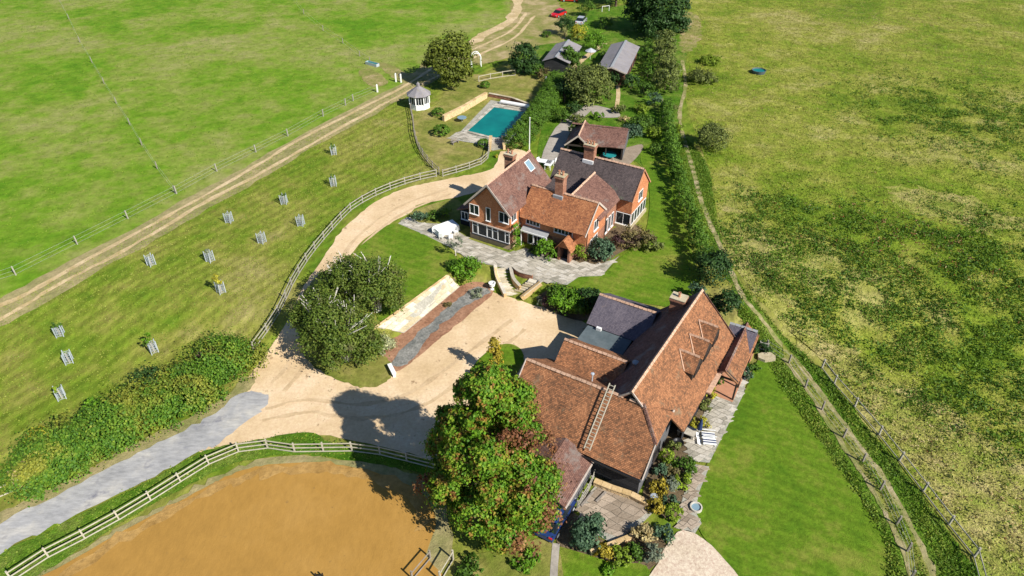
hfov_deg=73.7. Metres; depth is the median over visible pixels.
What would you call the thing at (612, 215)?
window
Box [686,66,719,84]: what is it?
shrub
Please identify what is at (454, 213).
flower bed
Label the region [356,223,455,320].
lawn
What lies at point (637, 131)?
shrub
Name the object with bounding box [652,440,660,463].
window
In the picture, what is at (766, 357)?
rock
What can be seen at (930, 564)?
footpath
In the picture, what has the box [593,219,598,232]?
window
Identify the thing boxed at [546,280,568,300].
shrub
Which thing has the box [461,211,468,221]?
window
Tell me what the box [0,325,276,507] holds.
hedge
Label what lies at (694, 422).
shrub
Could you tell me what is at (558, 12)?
parked car
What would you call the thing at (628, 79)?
shrub
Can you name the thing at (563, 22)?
shrub
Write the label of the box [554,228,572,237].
window
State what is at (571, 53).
tree
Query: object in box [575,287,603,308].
shrub
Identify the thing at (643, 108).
shrub
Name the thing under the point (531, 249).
shrub
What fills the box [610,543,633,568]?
shrub
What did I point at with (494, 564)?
lawn
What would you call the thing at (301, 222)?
tree guard
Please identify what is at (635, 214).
window
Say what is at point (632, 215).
window
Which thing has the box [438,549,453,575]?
fence
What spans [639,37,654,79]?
hedge
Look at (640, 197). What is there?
window
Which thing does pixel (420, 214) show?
shrub
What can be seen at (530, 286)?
stone steps
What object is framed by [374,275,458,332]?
retaining wall
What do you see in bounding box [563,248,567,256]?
front door
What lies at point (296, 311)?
birch tree
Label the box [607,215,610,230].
window
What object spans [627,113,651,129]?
shrub
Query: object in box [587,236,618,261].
shrub
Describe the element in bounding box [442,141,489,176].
fence
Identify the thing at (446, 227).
covered table
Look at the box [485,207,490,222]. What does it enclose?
window
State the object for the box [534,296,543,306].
shrub
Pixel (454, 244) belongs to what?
tree
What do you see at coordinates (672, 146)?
hedge
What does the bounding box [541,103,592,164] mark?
path
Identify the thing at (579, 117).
shrub
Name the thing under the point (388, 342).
shrub
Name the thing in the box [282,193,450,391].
tyre track
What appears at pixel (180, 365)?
shrub
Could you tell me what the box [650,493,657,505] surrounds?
steel tank
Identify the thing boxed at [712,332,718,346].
window
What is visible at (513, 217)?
window
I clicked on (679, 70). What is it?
shrub
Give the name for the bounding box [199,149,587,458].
gravel yard
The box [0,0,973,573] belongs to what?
ground
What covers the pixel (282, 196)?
tree guard
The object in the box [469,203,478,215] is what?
window
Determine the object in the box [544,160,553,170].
garden table
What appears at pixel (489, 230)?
window
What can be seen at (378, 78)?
bare ground
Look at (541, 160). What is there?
garden table
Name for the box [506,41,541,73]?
tree
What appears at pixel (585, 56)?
path
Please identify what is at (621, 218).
window
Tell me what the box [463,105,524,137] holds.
swimming pool
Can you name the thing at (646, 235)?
shrub
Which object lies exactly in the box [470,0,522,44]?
wheel rut
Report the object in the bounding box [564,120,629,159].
cart shed
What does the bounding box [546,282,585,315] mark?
shrub
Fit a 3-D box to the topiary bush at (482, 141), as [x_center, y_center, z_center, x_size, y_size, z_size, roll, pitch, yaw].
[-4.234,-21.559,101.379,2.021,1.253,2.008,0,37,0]
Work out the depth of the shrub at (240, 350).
66.29 m
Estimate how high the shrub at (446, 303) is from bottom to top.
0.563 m
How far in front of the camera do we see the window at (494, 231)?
79.44 m
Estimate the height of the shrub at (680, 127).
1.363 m
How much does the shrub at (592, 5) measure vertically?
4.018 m
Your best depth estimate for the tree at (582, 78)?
112.00 m
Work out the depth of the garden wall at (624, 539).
50.80 m
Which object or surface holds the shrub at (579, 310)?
on the flower bed at (578, 316)
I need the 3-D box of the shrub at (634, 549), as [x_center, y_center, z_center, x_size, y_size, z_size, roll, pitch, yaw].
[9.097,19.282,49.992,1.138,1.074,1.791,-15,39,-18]
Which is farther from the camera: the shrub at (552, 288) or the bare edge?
the shrub at (552, 288)
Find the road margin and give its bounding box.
[0,377,255,523]
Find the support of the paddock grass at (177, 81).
on the paddock
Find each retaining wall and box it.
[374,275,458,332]
[442,92,487,121]
[488,92,528,103]
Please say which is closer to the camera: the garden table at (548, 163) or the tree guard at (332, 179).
the tree guard at (332, 179)
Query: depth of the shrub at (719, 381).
63.73 m
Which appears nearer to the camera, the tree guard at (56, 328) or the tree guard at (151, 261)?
the tree guard at (56, 328)
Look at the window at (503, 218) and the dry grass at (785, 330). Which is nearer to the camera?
the dry grass at (785, 330)
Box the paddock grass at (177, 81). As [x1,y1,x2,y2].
[0,0,514,282]
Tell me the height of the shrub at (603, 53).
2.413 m
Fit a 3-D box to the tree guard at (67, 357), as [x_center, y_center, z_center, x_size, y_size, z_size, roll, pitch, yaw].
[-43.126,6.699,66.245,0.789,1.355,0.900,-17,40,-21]
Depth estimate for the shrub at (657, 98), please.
113.04 m
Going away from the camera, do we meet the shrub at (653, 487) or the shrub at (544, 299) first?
the shrub at (653, 487)
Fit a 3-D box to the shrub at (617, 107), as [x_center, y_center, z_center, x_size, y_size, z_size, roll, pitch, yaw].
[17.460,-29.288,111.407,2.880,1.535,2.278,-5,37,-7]
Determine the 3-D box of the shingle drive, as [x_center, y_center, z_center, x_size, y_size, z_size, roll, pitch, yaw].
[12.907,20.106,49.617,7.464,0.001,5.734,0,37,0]
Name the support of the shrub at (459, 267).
on the ground at (232, 304)
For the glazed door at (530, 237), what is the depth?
80.08 m
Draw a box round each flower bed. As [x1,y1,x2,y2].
[410,199,461,223]
[531,224,641,263]
[537,291,593,320]
[556,512,665,568]
[643,374,749,519]
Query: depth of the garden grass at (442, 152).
110.22 m
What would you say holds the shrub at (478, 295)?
on the ground at (232, 304)
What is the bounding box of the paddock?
[0,0,471,297]
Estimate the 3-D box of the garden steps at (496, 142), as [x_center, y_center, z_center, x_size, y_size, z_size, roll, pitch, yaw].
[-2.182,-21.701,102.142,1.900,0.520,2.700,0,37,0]
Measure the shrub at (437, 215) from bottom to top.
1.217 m
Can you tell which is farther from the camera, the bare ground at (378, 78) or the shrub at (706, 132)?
the bare ground at (378, 78)
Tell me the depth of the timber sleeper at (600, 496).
54.09 m
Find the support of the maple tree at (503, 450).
on the ground at (232, 304)
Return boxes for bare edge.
[37,455,453,575]
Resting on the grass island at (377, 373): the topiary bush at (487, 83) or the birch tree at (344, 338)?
the birch tree at (344, 338)
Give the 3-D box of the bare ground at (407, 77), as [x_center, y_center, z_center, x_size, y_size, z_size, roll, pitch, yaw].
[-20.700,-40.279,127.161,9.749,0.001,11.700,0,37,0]
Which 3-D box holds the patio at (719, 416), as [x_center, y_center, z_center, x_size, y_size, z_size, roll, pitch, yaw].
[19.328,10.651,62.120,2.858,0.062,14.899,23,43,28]
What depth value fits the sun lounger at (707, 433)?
58.96 m
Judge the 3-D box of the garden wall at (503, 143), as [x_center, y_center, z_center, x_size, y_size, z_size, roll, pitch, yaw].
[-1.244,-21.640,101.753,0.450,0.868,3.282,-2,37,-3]
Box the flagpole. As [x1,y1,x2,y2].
[529,117,529,148]
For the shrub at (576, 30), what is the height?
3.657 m
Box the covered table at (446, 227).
[432,220,459,236]
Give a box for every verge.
[0,432,437,575]
[678,133,980,575]
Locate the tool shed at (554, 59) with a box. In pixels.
[542,39,581,72]
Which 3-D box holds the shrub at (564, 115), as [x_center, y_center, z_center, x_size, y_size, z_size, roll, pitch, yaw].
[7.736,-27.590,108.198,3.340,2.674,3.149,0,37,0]
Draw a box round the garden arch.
[470,51,481,66]
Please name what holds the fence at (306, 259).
on the ground at (232, 304)
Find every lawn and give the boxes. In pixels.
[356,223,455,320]
[440,539,562,575]
[559,547,649,575]
[568,136,699,306]
[697,360,897,575]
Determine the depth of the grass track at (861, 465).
55.95 m
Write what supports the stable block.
on the garden grass at (619, 30)
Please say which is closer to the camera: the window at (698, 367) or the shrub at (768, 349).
the window at (698, 367)
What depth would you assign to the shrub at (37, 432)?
57.63 m
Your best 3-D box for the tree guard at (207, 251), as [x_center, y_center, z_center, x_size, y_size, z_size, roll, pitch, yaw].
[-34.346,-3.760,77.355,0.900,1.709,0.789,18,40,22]
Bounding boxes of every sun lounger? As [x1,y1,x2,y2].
[696,429,715,438]
[697,435,716,446]
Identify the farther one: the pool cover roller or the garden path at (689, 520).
the pool cover roller
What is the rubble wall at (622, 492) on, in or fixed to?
on the ground at (232, 304)
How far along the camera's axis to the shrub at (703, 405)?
61.12 m
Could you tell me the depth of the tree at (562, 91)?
113.51 m
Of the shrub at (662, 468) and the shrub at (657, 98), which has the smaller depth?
the shrub at (662, 468)
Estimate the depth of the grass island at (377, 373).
65.77 m
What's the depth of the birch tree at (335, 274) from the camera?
67.92 m
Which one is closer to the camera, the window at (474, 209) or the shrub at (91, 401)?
the shrub at (91, 401)
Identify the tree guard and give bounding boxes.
[51,322,64,337]
[52,384,66,401]
[61,349,73,365]
[141,331,158,354]
[143,253,155,266]
[203,248,214,262]
[211,273,225,294]
[222,211,233,223]
[255,231,266,244]
[279,193,287,204]
[295,214,304,226]
[329,174,336,186]
[330,143,336,154]
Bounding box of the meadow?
[685,0,1023,556]
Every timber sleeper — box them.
[580,491,593,506]
[595,491,605,501]
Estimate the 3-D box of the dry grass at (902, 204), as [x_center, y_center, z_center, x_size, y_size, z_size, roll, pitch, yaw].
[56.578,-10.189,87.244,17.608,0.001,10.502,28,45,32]
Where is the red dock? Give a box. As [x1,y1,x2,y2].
[852,187,969,302]
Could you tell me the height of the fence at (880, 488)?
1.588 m
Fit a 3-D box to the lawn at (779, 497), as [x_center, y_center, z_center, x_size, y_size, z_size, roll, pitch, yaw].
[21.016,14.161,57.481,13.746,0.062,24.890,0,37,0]
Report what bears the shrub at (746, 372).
on the flower bed at (651, 476)
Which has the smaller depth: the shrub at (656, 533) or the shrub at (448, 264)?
the shrub at (656, 533)
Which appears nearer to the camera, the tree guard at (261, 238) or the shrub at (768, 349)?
the shrub at (768, 349)
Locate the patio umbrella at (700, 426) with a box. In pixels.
[696,419,702,437]
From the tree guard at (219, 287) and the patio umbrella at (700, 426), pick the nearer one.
the patio umbrella at (700, 426)
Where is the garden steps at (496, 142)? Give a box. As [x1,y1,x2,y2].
[491,137,502,147]
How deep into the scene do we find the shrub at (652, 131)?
103.29 m
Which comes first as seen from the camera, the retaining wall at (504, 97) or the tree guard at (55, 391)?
the tree guard at (55, 391)
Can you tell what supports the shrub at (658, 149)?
on the ground at (232, 304)
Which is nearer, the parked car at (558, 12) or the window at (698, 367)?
the window at (698, 367)
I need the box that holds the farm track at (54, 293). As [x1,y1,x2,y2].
[0,56,465,325]
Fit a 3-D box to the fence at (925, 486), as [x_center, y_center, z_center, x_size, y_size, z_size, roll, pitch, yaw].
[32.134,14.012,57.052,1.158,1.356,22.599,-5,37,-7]
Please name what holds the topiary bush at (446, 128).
on the garden grass at (442, 152)
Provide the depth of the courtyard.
53.13 m
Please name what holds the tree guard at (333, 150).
on the ground at (232, 304)
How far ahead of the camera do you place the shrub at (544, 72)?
123.23 m
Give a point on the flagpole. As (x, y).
(529, 132)
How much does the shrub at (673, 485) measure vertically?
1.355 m
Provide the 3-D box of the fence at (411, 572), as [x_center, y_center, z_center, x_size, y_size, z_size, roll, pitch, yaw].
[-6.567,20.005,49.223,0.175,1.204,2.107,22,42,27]
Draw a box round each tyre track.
[262,328,526,421]
[265,319,513,409]
[271,188,447,383]
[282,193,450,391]
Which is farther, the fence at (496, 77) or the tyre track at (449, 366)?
the fence at (496, 77)
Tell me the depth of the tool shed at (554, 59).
126.72 m
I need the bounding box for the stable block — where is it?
[601,40,639,85]
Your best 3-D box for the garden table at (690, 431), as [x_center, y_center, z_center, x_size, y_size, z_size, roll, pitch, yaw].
[15.151,12.532,59.223,1.500,0.700,1.000,19,41,24]
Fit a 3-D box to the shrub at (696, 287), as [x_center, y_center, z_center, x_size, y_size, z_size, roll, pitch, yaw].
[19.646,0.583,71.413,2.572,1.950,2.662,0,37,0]
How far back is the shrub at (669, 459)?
56.45 m
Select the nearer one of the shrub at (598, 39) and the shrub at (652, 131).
the shrub at (652, 131)
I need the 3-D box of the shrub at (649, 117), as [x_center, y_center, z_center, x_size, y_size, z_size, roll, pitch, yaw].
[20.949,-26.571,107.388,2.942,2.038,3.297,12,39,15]
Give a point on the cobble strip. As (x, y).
(407, 353)
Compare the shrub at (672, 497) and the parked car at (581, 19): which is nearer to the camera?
the shrub at (672, 497)
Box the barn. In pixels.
[508,289,758,509]
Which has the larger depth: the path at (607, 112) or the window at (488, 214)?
the path at (607, 112)
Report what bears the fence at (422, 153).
on the ground at (232, 304)
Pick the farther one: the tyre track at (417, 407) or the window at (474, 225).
the window at (474, 225)
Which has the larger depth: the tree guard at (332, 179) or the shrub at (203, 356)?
the tree guard at (332, 179)
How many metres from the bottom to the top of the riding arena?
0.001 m
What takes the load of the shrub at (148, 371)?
on the ground at (232, 304)
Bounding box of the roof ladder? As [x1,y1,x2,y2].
[584,383,615,450]
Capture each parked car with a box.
[534,498,576,542]
[551,8,566,17]
[575,16,586,24]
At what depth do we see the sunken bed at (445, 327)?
71.52 m
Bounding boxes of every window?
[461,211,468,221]
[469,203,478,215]
[472,222,477,233]
[478,224,486,236]
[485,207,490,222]
[487,226,491,238]
[492,228,497,240]
[498,211,508,224]
[498,230,504,242]
[505,232,509,243]
[511,213,516,223]
[525,219,539,227]
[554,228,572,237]
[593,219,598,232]
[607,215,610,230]
[610,211,613,227]
[615,211,630,225]
[630,211,634,225]
[633,207,637,221]
[638,189,642,202]
[639,201,642,214]
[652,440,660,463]
[693,361,701,377]
[703,346,710,361]
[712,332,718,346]
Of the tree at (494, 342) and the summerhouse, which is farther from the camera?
the summerhouse
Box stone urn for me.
[489,281,495,290]
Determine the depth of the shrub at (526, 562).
49.37 m
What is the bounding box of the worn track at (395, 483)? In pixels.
[58,461,430,575]
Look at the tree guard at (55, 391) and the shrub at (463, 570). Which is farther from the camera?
the tree guard at (55, 391)
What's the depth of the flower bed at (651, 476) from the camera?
56.52 m
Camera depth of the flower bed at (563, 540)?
51.08 m
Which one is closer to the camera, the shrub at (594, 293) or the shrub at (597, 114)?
the shrub at (594, 293)
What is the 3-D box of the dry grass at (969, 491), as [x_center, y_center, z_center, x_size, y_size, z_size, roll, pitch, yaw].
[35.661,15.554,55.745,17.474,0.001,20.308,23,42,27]
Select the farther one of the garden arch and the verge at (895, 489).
the garden arch
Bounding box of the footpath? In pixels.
[677,60,935,575]
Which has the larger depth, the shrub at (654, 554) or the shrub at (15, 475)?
the shrub at (15, 475)
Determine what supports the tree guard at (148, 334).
on the ground at (232, 304)
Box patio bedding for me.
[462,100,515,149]
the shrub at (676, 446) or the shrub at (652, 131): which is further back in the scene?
the shrub at (652, 131)
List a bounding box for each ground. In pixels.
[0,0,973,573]
[359,68,387,86]
[379,62,427,82]
[468,0,567,64]
[678,12,701,52]
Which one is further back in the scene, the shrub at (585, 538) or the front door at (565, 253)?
the front door at (565, 253)
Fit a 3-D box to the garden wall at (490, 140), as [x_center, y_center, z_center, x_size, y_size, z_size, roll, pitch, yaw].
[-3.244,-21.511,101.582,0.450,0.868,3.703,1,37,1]
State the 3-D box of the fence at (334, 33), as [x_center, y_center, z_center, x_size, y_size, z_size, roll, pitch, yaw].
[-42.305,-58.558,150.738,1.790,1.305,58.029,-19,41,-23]
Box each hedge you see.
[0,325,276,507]
[502,69,569,147]
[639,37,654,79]
[650,27,682,91]
[658,97,713,268]
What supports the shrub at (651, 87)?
on the garden grass at (619, 30)
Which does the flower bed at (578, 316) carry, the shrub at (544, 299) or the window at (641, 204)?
the shrub at (544, 299)
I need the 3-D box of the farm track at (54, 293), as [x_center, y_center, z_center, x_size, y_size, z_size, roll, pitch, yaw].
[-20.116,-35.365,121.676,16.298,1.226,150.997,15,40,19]
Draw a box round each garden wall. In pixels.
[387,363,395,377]
[488,135,491,150]
[502,135,505,149]
[589,525,639,554]
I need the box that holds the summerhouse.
[407,82,430,110]
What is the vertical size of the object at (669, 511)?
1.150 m
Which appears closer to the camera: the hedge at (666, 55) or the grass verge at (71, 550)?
the grass verge at (71, 550)
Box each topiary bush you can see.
[431,107,444,115]
[433,124,449,135]
[477,138,488,147]
[480,81,489,87]
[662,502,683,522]
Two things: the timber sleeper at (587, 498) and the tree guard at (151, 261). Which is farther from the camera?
the tree guard at (151, 261)
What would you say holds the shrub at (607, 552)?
on the flower bed at (563, 540)
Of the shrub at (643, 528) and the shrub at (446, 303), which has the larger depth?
the shrub at (446, 303)
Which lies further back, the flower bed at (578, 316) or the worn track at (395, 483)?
the flower bed at (578, 316)
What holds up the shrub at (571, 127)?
on the garden grass at (619, 30)
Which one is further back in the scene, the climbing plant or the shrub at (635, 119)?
the shrub at (635, 119)
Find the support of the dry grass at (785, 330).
on the meadow
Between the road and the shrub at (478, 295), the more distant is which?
the shrub at (478, 295)
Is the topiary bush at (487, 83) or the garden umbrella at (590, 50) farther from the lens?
the garden umbrella at (590, 50)
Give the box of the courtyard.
[574,486,652,541]
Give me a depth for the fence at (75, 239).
89.84 m
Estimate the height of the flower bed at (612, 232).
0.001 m
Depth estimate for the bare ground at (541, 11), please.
145.81 m
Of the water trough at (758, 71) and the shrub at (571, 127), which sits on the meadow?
the water trough at (758, 71)
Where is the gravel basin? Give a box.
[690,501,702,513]
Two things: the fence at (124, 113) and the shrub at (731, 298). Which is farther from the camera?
the fence at (124, 113)
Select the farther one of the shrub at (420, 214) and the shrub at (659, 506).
the shrub at (420, 214)
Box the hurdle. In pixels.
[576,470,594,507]
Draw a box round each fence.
[0,88,371,278]
[4,439,433,575]
[61,3,174,192]
[251,169,436,349]
[295,2,369,60]
[410,103,439,173]
[410,550,430,575]
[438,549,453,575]
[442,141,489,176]
[478,70,515,81]
[766,340,916,575]
[821,359,986,575]
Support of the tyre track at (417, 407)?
on the gravel yard at (546, 333)
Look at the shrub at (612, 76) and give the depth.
120.42 m
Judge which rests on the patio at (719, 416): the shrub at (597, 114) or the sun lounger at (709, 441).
the sun lounger at (709, 441)
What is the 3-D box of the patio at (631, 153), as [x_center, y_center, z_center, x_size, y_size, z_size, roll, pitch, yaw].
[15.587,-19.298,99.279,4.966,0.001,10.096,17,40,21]
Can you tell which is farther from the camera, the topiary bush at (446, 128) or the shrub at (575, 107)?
the shrub at (575, 107)
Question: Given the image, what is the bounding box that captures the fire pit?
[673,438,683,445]
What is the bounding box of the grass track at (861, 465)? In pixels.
[782,342,936,575]
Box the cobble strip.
[392,286,490,366]
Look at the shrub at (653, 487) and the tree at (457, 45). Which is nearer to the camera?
the shrub at (653, 487)
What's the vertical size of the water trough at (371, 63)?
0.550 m
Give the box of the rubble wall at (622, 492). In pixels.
[593,478,649,506]
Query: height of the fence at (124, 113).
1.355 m
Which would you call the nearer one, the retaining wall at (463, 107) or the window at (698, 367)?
the window at (698, 367)
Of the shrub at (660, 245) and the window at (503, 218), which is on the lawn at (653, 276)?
the shrub at (660, 245)
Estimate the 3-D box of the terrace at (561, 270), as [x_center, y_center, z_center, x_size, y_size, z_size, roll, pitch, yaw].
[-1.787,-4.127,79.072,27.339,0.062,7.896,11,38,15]
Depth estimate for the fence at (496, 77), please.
124.17 m
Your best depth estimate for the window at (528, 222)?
78.77 m
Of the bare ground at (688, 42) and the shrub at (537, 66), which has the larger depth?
the bare ground at (688, 42)
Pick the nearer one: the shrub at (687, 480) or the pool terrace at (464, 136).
the shrub at (687, 480)
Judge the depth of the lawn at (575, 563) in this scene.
49.52 m
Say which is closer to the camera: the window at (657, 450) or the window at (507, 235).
the window at (657, 450)
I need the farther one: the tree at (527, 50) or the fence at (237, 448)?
the tree at (527, 50)
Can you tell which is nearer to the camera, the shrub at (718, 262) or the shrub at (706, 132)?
the shrub at (718, 262)
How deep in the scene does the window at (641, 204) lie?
84.81 m
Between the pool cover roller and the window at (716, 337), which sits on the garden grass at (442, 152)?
the pool cover roller
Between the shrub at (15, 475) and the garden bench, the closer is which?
the shrub at (15, 475)
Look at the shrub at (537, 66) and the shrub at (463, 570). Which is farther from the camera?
the shrub at (537, 66)
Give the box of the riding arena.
[42,462,442,575]
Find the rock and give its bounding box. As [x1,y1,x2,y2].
[757,352,775,361]
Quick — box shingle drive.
[649,530,737,575]
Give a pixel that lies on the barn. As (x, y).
(662, 369)
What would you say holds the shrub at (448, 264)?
on the lawn at (423, 258)
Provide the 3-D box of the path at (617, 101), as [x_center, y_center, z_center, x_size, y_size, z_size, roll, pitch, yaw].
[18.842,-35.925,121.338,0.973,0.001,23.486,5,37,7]
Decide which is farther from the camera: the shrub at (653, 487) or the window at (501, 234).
the window at (501, 234)
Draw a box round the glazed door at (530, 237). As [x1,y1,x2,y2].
[527,234,541,244]
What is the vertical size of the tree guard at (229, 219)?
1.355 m
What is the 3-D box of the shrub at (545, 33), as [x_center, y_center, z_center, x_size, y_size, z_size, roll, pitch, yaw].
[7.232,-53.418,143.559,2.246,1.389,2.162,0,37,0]
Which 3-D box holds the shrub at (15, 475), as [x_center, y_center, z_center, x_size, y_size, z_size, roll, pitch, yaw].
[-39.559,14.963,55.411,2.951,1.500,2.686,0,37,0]
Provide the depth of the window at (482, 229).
80.16 m
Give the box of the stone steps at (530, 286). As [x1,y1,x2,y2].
[494,264,542,299]
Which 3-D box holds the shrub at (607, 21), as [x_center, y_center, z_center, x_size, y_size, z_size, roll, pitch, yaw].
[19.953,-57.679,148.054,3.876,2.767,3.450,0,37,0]
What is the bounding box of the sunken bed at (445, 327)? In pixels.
[380,282,492,370]
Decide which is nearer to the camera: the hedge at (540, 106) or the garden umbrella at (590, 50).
the hedge at (540, 106)
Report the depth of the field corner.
158.66 m
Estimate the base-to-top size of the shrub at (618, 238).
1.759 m
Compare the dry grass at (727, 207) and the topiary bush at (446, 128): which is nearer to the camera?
the dry grass at (727, 207)
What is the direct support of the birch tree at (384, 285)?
on the ground at (232, 304)
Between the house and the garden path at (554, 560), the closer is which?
the garden path at (554, 560)
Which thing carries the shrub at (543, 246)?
on the flower bed at (612, 232)
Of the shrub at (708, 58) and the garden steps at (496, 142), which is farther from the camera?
the shrub at (708, 58)
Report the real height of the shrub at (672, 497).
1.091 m
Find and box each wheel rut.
[0,13,526,306]
[0,16,534,320]
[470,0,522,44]
[782,357,911,575]
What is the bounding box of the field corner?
[430,0,510,37]
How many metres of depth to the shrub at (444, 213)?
85.35 m
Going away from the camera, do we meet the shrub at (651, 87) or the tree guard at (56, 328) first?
the tree guard at (56, 328)
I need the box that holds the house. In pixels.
[457,139,650,262]
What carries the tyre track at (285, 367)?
on the gravel yard at (546, 333)
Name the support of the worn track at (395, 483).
on the riding arena
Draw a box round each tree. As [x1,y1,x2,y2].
[281,282,342,335]
[289,289,396,378]
[310,251,367,307]
[341,247,410,313]
[410,359,576,561]
[421,26,481,88]
[446,236,462,255]
[486,336,503,365]
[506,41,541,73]
[553,80,576,101]
[560,45,582,65]
[561,60,614,107]
[621,0,692,39]
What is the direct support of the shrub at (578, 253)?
on the flower bed at (612, 232)
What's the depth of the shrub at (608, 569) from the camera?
48.97 m
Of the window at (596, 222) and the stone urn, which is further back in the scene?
the window at (596, 222)
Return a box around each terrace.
[398,217,619,284]
[448,131,479,142]
[492,101,526,109]
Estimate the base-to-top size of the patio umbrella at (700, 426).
2.400 m
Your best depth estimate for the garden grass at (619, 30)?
123.14 m
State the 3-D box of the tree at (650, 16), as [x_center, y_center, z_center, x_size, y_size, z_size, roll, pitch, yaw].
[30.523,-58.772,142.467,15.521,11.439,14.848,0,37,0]
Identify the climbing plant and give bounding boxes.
[511,222,523,248]
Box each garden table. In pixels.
[537,158,551,167]
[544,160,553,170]
[677,426,697,439]
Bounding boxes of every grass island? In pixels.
[295,255,391,387]
[471,344,523,375]
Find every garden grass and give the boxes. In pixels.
[414,74,544,170]
[512,3,686,166]
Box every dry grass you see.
[719,191,763,262]
[779,325,883,388]
[855,383,1023,575]
[885,184,1023,236]
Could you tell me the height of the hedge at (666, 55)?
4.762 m
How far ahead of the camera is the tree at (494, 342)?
63.00 m
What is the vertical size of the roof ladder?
3.528 m
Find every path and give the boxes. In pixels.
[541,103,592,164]
[550,543,559,575]
[565,43,606,77]
[591,105,619,117]
[615,85,619,105]
[674,464,709,532]
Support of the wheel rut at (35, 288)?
on the farm track at (54, 293)
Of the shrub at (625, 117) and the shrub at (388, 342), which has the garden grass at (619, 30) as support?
the shrub at (625, 117)
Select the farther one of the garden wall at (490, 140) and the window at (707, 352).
the garden wall at (490, 140)
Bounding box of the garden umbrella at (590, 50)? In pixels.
[585,48,595,55]
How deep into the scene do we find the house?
79.18 m
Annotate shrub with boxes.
[7,461,26,487]
[22,424,56,460]
[80,394,109,421]
[123,360,168,398]
[166,357,195,379]
[190,346,220,368]
[227,341,251,362]
[379,330,399,355]
[410,210,428,220]
[426,209,441,221]
[438,208,452,217]
[443,302,451,306]
[445,259,456,265]
[448,252,485,284]
[454,551,483,575]
[469,287,482,298]
[509,544,541,574]
[527,244,540,253]
[530,63,543,75]
[531,238,557,261]
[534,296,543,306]
[536,67,550,80]
[540,295,556,307]
[541,30,550,36]
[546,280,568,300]
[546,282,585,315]
[551,106,570,121]
[553,14,574,35]
[566,100,581,113]
[567,296,592,316]
[567,508,611,551]
[568,124,574,132]
[569,22,587,39]
[569,113,587,125]
[570,244,588,259]
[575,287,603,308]
[576,0,595,16]
[581,28,607,49]
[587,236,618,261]
[592,110,605,119]
[592,539,615,561]
[596,17,612,29]
[599,50,606,58]
[601,561,614,575]
[608,69,620,84]
[610,104,626,111]
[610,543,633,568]
[612,234,626,247]
[618,115,629,120]
[618,223,657,250]
[621,73,641,90]
[623,123,642,138]
[624,541,644,562]
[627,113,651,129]
[631,521,657,542]
[633,102,648,113]
[634,81,655,95]
[637,538,667,564]
[638,113,653,126]
[641,235,665,253]
[645,494,664,514]
[646,90,661,104]
[646,126,662,139]
[649,142,664,154]
[649,476,669,500]
[651,462,670,476]
[653,522,675,546]
[658,448,676,463]
[659,474,680,491]
[662,494,680,505]
[663,462,680,476]
[665,439,681,450]
[666,66,684,76]
[671,455,699,476]
[673,472,691,491]
[675,124,685,131]
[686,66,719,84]
[686,242,737,287]
[688,281,710,297]
[689,119,733,152]
[689,415,711,430]
[698,54,721,65]
[699,398,712,412]
[706,387,719,398]
[711,286,746,316]
[716,374,723,385]
[742,366,753,379]
[746,361,761,370]
[754,339,772,353]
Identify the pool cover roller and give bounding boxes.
[499,100,529,107]
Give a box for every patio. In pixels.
[600,144,642,163]
[683,377,748,462]
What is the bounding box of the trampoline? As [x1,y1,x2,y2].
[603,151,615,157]
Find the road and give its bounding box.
[0,391,268,553]
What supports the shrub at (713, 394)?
on the flower bed at (651, 476)
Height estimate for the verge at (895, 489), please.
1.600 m
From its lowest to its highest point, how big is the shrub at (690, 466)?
1.456 m
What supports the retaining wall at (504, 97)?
on the garden grass at (442, 152)
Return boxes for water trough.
[365,60,378,66]
[752,67,765,74]
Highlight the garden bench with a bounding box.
[451,137,458,144]
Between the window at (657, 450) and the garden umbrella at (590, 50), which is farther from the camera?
the garden umbrella at (590, 50)
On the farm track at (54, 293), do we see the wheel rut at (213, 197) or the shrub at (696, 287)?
the wheel rut at (213, 197)

